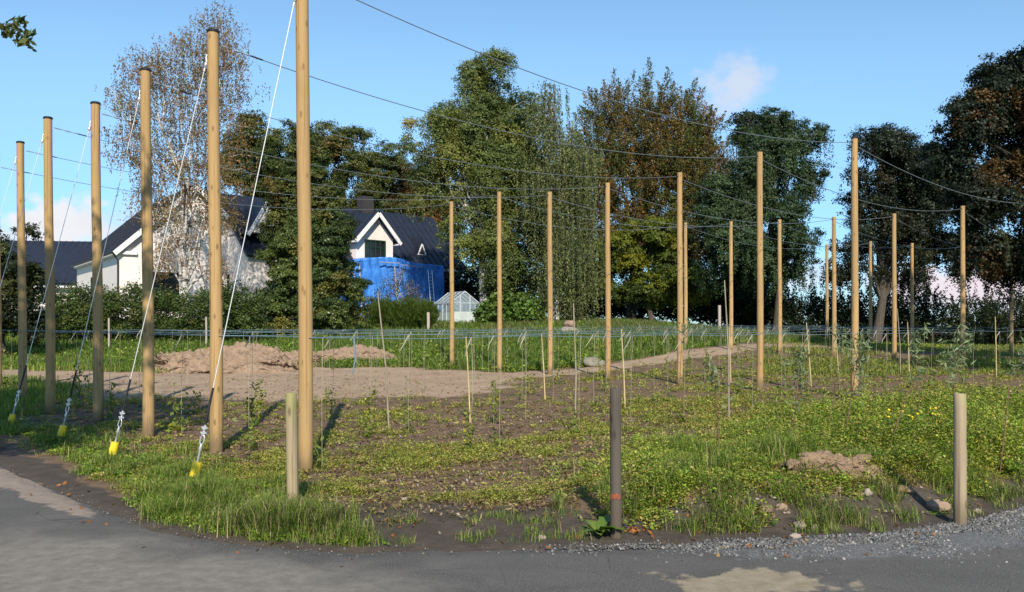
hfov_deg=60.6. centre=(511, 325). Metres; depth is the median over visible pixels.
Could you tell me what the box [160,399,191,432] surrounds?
hop plant
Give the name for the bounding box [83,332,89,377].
training twine
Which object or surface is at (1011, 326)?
hop pole
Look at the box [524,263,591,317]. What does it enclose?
shrub
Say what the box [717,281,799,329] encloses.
shrub
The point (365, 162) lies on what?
oak tree
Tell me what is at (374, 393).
hop plant
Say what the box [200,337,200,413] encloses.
training twine
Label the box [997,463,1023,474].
dock plant
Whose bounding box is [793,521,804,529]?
stone
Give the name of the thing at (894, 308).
hop pole
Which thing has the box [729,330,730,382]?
cane
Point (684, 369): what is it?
training twine
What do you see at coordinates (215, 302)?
hop pole
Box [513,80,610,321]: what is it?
weeping birch
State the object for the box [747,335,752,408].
training twine
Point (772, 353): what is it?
hop plant
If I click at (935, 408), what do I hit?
flowering weed
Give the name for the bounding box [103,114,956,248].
overhead wire
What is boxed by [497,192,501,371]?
hop pole
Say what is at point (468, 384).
cane
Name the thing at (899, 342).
cane
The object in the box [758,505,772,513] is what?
stone
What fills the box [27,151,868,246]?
overhead wire
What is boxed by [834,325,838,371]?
cane
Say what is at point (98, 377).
hop pole
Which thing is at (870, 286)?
hop pole
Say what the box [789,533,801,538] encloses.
stone
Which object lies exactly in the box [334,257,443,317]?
scaffold shelter
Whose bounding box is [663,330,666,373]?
training twine
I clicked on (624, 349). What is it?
training twine
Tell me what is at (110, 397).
hop plant
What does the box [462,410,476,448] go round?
hop plant
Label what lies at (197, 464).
guy cable
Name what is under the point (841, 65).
sky
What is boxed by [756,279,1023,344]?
hedge
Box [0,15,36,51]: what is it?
oak tree
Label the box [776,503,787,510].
stone
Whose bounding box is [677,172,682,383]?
hop pole
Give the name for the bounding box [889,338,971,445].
willow shoot
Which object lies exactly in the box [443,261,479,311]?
shrub
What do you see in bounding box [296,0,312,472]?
hop pole
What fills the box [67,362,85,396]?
hop plant
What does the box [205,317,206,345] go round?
stake
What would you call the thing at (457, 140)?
birch tree
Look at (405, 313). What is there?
bush
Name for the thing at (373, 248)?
window
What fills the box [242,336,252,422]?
training twine
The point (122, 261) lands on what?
house
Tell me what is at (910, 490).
stone
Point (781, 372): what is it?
training twine
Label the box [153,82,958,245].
overhead wire
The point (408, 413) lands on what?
hop plant
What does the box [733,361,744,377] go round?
hop plant
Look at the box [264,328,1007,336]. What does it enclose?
blue line
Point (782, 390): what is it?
hop plant
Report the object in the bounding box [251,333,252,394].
training twine
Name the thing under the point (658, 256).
beech tree
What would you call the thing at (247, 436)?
hop plant
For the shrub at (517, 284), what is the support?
on the ground at (29, 464)
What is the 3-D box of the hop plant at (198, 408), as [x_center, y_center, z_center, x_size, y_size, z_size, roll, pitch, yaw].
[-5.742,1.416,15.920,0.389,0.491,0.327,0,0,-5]
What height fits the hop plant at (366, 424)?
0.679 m
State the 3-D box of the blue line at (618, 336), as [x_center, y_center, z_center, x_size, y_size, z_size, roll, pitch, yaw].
[7.755,0.170,19.260,27.350,0.058,0.047,0,0,-43]
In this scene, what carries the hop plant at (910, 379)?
on the ground at (29, 464)
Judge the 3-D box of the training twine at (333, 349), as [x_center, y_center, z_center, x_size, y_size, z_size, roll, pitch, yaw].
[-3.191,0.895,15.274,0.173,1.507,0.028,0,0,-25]
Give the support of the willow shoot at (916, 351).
on the ground at (29, 464)
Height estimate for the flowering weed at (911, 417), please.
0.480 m
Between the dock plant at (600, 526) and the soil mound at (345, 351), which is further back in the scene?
the soil mound at (345, 351)
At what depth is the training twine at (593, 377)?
16.47 m
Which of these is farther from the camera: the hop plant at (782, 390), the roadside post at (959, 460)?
the hop plant at (782, 390)
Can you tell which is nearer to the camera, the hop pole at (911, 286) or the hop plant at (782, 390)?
the hop plant at (782, 390)
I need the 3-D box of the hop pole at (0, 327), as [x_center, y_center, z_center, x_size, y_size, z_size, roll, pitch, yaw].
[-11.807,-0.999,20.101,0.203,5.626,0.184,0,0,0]
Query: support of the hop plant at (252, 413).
on the ground at (29, 464)
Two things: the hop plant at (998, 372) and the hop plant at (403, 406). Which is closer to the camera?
the hop plant at (403, 406)
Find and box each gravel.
[0,463,1018,591]
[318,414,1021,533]
[504,506,1023,577]
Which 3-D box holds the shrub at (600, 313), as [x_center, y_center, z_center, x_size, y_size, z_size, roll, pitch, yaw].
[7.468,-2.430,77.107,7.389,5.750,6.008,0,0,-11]
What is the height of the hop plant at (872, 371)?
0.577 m
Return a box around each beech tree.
[377,156,473,228]
[570,57,734,318]
[585,215,716,319]
[817,121,1003,342]
[916,43,1023,308]
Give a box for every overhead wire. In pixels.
[1,167,817,248]
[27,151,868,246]
[54,127,909,247]
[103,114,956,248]
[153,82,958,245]
[221,45,996,232]
[357,0,1023,203]
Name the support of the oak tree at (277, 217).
on the ground at (29, 464)
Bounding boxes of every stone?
[560,326,577,331]
[563,320,575,326]
[582,357,604,366]
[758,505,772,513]
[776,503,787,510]
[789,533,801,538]
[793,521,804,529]
[834,487,842,493]
[847,472,861,479]
[863,488,872,496]
[896,485,914,493]
[926,499,950,511]
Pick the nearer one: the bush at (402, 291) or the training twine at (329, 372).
the training twine at (329, 372)
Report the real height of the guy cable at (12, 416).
5.311 m
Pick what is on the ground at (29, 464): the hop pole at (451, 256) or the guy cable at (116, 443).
the hop pole at (451, 256)
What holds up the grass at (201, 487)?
on the ground at (29, 464)
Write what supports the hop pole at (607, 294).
on the ground at (29, 464)
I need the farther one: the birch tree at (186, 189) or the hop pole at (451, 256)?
the birch tree at (186, 189)
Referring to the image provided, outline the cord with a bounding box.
[352,338,355,372]
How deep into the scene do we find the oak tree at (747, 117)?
66.64 m
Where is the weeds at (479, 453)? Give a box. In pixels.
[6,355,1023,509]
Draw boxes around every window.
[153,272,178,309]
[365,239,385,257]
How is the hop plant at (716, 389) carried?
on the ground at (29, 464)
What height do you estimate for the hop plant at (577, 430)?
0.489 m
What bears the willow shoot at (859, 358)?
on the ground at (29, 464)
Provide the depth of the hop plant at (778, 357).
31.06 m
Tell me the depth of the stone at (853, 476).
8.26 m
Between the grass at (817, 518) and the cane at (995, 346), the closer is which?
the grass at (817, 518)
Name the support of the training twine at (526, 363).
hanging from the blue line at (511, 331)
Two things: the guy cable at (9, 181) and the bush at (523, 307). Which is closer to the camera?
the guy cable at (9, 181)
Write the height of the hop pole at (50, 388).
5.698 m
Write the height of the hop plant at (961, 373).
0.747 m
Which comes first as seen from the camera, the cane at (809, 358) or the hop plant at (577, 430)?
the hop plant at (577, 430)
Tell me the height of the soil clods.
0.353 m
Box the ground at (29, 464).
[0,322,1023,553]
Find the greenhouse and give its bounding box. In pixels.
[434,291,479,323]
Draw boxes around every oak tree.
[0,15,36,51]
[220,109,334,197]
[252,142,359,320]
[311,119,407,213]
[683,108,809,328]
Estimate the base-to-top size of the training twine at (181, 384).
1.517 m
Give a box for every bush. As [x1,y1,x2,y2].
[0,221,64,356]
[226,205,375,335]
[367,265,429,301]
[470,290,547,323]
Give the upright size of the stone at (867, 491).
0.084 m
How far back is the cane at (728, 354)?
15.19 m
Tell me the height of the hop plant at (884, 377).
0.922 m
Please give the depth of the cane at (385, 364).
14.19 m
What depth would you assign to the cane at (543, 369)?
18.99 m
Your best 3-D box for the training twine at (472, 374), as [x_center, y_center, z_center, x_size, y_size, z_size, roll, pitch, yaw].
[-0.577,0.922,11.673,0.117,1.529,0.022,0,0,34]
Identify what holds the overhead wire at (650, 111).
attached to the hop pole at (854, 252)
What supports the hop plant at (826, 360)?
on the ground at (29, 464)
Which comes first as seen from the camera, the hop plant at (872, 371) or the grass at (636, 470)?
the grass at (636, 470)
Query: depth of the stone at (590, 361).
29.78 m
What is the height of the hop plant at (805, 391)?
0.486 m
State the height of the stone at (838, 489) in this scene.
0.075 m
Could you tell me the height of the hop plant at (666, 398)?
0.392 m
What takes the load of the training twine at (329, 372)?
hanging from the blue line at (511, 331)
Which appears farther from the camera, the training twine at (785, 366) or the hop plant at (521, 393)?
the training twine at (785, 366)
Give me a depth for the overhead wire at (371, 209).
27.35 m
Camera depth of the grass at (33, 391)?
20.55 m
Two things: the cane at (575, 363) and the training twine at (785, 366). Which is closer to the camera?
the cane at (575, 363)
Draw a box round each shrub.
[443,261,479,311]
[462,253,544,314]
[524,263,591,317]
[562,277,626,318]
[604,269,676,321]
[655,281,716,324]
[683,278,750,327]
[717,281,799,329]
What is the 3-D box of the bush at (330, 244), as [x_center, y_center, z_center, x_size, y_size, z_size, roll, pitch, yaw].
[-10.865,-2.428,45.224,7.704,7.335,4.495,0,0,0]
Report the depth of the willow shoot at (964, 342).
10.06 m
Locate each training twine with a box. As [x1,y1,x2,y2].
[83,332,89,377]
[173,335,182,431]
[187,331,187,382]
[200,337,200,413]
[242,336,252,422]
[248,336,249,405]
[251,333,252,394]
[324,333,333,370]
[329,353,329,392]
[400,335,409,432]
[465,338,472,447]
[488,337,494,423]
[499,336,501,429]
[517,333,522,369]
[521,331,526,386]
[585,334,593,411]
[623,336,631,375]
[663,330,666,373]
[675,335,684,386]
[678,348,678,382]
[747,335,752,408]
[779,333,785,388]
[781,340,782,399]
[882,334,886,389]
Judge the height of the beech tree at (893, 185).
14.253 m
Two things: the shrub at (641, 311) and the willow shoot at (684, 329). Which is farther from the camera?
the shrub at (641, 311)
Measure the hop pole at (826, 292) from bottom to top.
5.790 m
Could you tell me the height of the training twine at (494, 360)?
1.490 m
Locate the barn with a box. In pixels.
[2,240,91,307]
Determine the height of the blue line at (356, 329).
0.154 m
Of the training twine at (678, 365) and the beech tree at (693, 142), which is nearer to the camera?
the training twine at (678, 365)
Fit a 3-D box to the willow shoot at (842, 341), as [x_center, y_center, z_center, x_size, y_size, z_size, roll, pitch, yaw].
[4.329,0.704,11.476,0.501,1.505,0.556,0,0,-20]
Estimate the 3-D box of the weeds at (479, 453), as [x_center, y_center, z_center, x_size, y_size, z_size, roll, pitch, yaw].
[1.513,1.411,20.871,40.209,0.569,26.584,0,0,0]
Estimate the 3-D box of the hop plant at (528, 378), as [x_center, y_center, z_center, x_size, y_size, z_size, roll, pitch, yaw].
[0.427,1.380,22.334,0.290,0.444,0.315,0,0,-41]
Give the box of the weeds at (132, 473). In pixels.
[0,424,389,544]
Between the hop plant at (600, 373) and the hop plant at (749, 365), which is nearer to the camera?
the hop plant at (600, 373)
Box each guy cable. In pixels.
[0,135,43,285]
[0,157,16,213]
[8,121,90,424]
[57,91,139,436]
[109,55,206,454]
[189,0,295,476]
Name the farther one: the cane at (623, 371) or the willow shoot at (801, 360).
the cane at (623, 371)
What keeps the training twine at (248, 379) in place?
hanging from the blue line at (579, 333)
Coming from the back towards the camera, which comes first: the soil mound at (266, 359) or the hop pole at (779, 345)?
the hop pole at (779, 345)
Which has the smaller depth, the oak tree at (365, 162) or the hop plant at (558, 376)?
the hop plant at (558, 376)
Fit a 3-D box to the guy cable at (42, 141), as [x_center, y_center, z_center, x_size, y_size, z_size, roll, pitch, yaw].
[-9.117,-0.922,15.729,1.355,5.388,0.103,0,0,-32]
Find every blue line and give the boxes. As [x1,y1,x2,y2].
[27,325,822,330]
[64,326,859,331]
[79,326,913,332]
[139,327,954,333]
[150,327,1008,335]
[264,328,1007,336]
[309,330,1019,338]
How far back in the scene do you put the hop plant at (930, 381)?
21.57 m
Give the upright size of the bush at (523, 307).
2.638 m
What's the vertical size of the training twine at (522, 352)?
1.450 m
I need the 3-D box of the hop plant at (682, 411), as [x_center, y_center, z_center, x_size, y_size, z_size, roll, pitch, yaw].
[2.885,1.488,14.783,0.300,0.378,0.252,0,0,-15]
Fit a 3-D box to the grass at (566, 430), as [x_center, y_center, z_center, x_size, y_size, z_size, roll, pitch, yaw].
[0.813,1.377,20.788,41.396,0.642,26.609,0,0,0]
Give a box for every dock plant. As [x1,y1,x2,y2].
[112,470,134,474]
[584,514,624,534]
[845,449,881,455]
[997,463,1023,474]
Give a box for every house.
[70,184,229,319]
[221,193,466,318]
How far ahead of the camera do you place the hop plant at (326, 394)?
17.98 m
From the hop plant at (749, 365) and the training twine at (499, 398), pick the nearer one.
the training twine at (499, 398)
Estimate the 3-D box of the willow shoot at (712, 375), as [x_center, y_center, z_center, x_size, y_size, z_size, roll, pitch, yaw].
[2.059,0.839,9.026,0.346,1.164,0.480,0,0,-43]
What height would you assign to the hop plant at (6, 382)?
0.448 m
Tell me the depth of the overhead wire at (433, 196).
23.13 m
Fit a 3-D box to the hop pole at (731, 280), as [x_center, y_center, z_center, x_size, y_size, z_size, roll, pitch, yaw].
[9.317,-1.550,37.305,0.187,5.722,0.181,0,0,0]
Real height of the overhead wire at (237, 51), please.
1.010 m
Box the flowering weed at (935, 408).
[931,407,952,428]
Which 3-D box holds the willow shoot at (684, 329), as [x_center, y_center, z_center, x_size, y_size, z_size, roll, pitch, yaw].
[2.635,0.747,13.458,0.419,1.759,0.529,0,0,41]
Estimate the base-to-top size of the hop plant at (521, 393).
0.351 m
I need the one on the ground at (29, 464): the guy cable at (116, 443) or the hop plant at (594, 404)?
the hop plant at (594, 404)
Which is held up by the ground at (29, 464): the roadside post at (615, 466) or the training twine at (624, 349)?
the roadside post at (615, 466)
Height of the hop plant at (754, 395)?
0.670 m
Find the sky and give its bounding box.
[0,0,1023,325]
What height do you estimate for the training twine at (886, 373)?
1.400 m
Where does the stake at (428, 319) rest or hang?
on the ground at (29, 464)
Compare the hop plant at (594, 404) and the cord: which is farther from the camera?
the hop plant at (594, 404)
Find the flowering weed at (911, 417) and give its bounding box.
[887,405,931,432]
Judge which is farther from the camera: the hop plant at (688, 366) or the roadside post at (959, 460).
the hop plant at (688, 366)
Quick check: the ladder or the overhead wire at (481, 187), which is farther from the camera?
the ladder
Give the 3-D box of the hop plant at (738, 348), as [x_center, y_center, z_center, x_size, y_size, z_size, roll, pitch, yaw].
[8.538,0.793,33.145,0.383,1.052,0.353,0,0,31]
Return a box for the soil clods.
[2,366,1020,507]
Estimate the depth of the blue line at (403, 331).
22.16 m
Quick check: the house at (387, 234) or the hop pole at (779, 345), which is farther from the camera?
the house at (387, 234)
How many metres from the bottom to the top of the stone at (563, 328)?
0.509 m
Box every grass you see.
[0,346,194,446]
[0,415,389,547]
[2,317,880,371]
[2,353,1019,504]
[119,385,1015,535]
[310,474,1023,547]
[337,316,820,342]
[512,390,1023,517]
[543,438,1023,536]
[763,339,1023,375]
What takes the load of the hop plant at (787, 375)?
on the ground at (29, 464)
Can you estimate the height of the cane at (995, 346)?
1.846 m
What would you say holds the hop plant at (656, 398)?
on the ground at (29, 464)
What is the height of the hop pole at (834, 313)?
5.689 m
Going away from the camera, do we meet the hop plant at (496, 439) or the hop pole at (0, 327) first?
the hop plant at (496, 439)
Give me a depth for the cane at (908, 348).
25.49 m
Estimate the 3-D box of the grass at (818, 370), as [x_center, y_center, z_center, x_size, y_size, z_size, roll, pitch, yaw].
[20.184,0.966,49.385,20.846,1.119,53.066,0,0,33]
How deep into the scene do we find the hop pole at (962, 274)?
30.23 m
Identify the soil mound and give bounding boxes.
[138,341,297,373]
[284,350,323,366]
[316,344,399,363]
[780,450,885,480]
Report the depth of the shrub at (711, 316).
65.23 m
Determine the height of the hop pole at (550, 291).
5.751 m
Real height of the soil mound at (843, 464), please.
0.378 m
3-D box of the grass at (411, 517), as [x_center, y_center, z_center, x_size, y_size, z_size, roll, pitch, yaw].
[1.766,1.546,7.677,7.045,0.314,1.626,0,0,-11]
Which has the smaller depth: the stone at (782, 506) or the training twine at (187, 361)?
the stone at (782, 506)
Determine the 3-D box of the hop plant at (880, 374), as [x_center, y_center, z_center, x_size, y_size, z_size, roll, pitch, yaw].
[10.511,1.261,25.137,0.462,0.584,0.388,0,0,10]
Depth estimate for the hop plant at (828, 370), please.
23.24 m
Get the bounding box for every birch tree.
[95,0,270,324]
[393,45,555,304]
[687,105,836,331]
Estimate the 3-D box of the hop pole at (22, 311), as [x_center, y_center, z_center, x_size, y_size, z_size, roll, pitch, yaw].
[-10.282,-1.008,18.381,0.203,5.682,0.185,0,0,0]
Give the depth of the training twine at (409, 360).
13.47 m
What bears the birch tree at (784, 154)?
on the ground at (29, 464)
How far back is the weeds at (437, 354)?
35.43 m
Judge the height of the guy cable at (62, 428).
5.393 m
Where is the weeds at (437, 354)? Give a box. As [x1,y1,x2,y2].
[2,319,946,371]
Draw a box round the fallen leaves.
[30,454,1013,566]
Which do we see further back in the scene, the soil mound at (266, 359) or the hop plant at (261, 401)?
the soil mound at (266, 359)
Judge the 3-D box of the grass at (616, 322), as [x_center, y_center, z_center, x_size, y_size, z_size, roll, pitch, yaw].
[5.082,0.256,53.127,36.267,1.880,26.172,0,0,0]
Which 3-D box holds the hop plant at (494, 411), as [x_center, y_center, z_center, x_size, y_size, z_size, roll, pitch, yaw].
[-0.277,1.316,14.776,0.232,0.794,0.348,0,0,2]
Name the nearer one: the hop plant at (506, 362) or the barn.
the hop plant at (506, 362)
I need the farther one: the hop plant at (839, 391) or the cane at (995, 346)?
the cane at (995, 346)
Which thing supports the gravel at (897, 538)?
on the road
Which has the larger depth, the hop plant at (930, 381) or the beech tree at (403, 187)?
the beech tree at (403, 187)
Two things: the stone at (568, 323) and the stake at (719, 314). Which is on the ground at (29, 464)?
the stake at (719, 314)
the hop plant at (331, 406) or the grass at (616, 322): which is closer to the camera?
the hop plant at (331, 406)
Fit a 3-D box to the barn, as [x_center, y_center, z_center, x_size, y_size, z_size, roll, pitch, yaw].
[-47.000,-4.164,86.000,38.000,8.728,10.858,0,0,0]
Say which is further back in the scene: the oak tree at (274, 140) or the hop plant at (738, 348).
the oak tree at (274, 140)
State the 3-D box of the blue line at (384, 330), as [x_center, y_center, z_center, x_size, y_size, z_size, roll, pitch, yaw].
[4.439,0.104,32.363,40.594,0.136,0.160,0,0,-44]
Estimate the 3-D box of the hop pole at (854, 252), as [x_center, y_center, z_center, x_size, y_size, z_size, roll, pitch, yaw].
[7.453,-1.122,19.071,0.170,5.937,0.174,0,0,0]
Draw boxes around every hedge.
[34,275,278,342]
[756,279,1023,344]
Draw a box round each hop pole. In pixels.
[0,248,1,385]
[16,141,26,398]
[43,116,55,412]
[90,101,103,421]
[139,67,154,437]
[206,28,222,452]
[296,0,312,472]
[449,201,453,363]
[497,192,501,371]
[547,192,552,374]
[605,183,610,377]
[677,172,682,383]
[684,222,687,343]
[729,221,732,349]
[756,152,763,391]
[777,219,781,354]
[825,244,828,338]
[832,217,836,357]
[851,136,858,398]
[869,241,871,343]
[892,213,896,360]
[910,243,913,347]
[960,206,965,363]
[1009,281,1012,352]
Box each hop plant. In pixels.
[4,377,15,387]
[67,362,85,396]
[80,375,92,409]
[104,381,117,419]
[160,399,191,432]
[185,390,204,413]
[232,414,265,451]
[244,382,262,426]
[254,379,266,410]
[312,436,332,469]
[321,386,333,403]
[323,389,335,417]
[358,396,378,438]
[369,385,379,398]
[398,394,412,411]
[402,410,419,432]
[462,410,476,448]
[488,381,501,423]
[489,427,504,444]
[502,355,513,370]
[516,385,528,399]
[522,371,534,385]
[551,369,563,382]
[562,406,583,435]
[588,394,601,412]
[590,333,599,356]
[595,358,604,378]
[600,376,610,390]
[651,391,661,403]
[661,386,674,401]
[673,403,689,422]
[683,359,692,372]
[702,355,709,381]
[711,380,723,396]
[732,372,748,394]
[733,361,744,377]
[734,332,741,358]
[746,380,762,410]
[747,350,754,376]
[770,333,777,354]
[770,385,790,405]
[775,350,786,361]
[782,359,793,388]
[801,382,817,403]
[821,349,829,368]
[824,363,833,383]
[833,384,846,399]
[863,360,880,378]
[869,359,885,377]
[876,358,889,394]
[902,370,917,390]
[925,372,938,387]
[958,361,966,383]
[993,357,1003,377]
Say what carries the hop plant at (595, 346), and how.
on the ground at (29, 464)
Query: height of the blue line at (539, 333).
0.090 m
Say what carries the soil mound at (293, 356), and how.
on the ground at (29, 464)
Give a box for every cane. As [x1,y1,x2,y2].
[377,292,389,427]
[465,338,470,422]
[541,333,545,399]
[573,303,576,428]
[621,329,625,407]
[724,280,729,415]
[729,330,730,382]
[806,323,811,385]
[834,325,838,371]
[897,308,900,374]
[907,322,909,370]
[995,317,996,376]
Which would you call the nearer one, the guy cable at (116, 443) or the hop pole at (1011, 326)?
the guy cable at (116, 443)
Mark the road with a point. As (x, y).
(46, 536)
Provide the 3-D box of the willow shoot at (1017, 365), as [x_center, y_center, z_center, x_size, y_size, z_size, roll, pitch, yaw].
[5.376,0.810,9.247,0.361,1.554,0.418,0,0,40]
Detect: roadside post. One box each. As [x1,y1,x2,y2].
[285,393,298,505]
[610,387,621,538]
[953,393,966,524]
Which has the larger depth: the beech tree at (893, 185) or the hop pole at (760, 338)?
the beech tree at (893, 185)
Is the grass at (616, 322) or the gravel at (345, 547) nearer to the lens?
the gravel at (345, 547)
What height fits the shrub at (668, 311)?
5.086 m
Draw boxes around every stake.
[108,318,109,346]
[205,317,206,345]
[427,312,429,330]
[718,305,720,327]
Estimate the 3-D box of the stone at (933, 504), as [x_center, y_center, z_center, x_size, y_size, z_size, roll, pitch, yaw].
[3.868,1.642,7.949,0.211,0.119,0.183,0,0,31]
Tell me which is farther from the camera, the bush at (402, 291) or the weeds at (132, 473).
the bush at (402, 291)
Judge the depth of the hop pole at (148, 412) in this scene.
13.04 m
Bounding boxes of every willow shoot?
[666,318,700,429]
[694,350,740,453]
[782,340,812,437]
[824,322,864,423]
[844,322,872,434]
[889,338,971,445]
[905,322,931,418]
[938,324,981,393]
[1000,330,1023,473]
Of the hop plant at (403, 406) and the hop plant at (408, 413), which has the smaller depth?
the hop plant at (408, 413)
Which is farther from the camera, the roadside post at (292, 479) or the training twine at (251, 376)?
the training twine at (251, 376)
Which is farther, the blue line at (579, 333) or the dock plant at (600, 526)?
the blue line at (579, 333)
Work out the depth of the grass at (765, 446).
9.02 m
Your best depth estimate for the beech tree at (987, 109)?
32.42 m
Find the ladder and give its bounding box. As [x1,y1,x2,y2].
[428,272,434,302]
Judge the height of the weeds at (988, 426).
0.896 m
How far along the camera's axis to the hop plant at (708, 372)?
23.57 m
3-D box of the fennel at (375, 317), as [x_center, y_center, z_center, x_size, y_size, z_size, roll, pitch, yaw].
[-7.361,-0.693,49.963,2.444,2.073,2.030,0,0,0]
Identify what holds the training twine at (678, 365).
hanging from the blue line at (539, 333)
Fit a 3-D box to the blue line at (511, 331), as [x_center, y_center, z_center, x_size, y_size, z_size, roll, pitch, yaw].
[7.612,0.135,29.208,41.056,0.096,0.382,0,0,-44]
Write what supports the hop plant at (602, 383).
on the ground at (29, 464)
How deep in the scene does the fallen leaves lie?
7.13 m
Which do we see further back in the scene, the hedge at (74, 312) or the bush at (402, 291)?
the bush at (402, 291)
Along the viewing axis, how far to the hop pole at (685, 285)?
38.73 m
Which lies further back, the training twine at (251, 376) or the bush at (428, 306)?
the bush at (428, 306)
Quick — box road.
[0,467,1023,591]
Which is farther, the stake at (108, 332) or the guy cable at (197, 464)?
the stake at (108, 332)
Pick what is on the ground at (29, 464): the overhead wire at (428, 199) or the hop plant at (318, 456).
the hop plant at (318, 456)
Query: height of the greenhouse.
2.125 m
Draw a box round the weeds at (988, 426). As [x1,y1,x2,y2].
[515,377,1023,522]
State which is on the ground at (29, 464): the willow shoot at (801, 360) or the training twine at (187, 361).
the willow shoot at (801, 360)
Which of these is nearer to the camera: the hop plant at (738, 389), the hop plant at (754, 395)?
the hop plant at (754, 395)
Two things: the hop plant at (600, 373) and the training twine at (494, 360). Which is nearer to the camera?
the training twine at (494, 360)
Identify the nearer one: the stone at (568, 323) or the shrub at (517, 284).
the stone at (568, 323)
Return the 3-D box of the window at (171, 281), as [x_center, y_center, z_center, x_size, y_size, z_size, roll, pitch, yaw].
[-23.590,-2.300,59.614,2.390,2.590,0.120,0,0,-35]

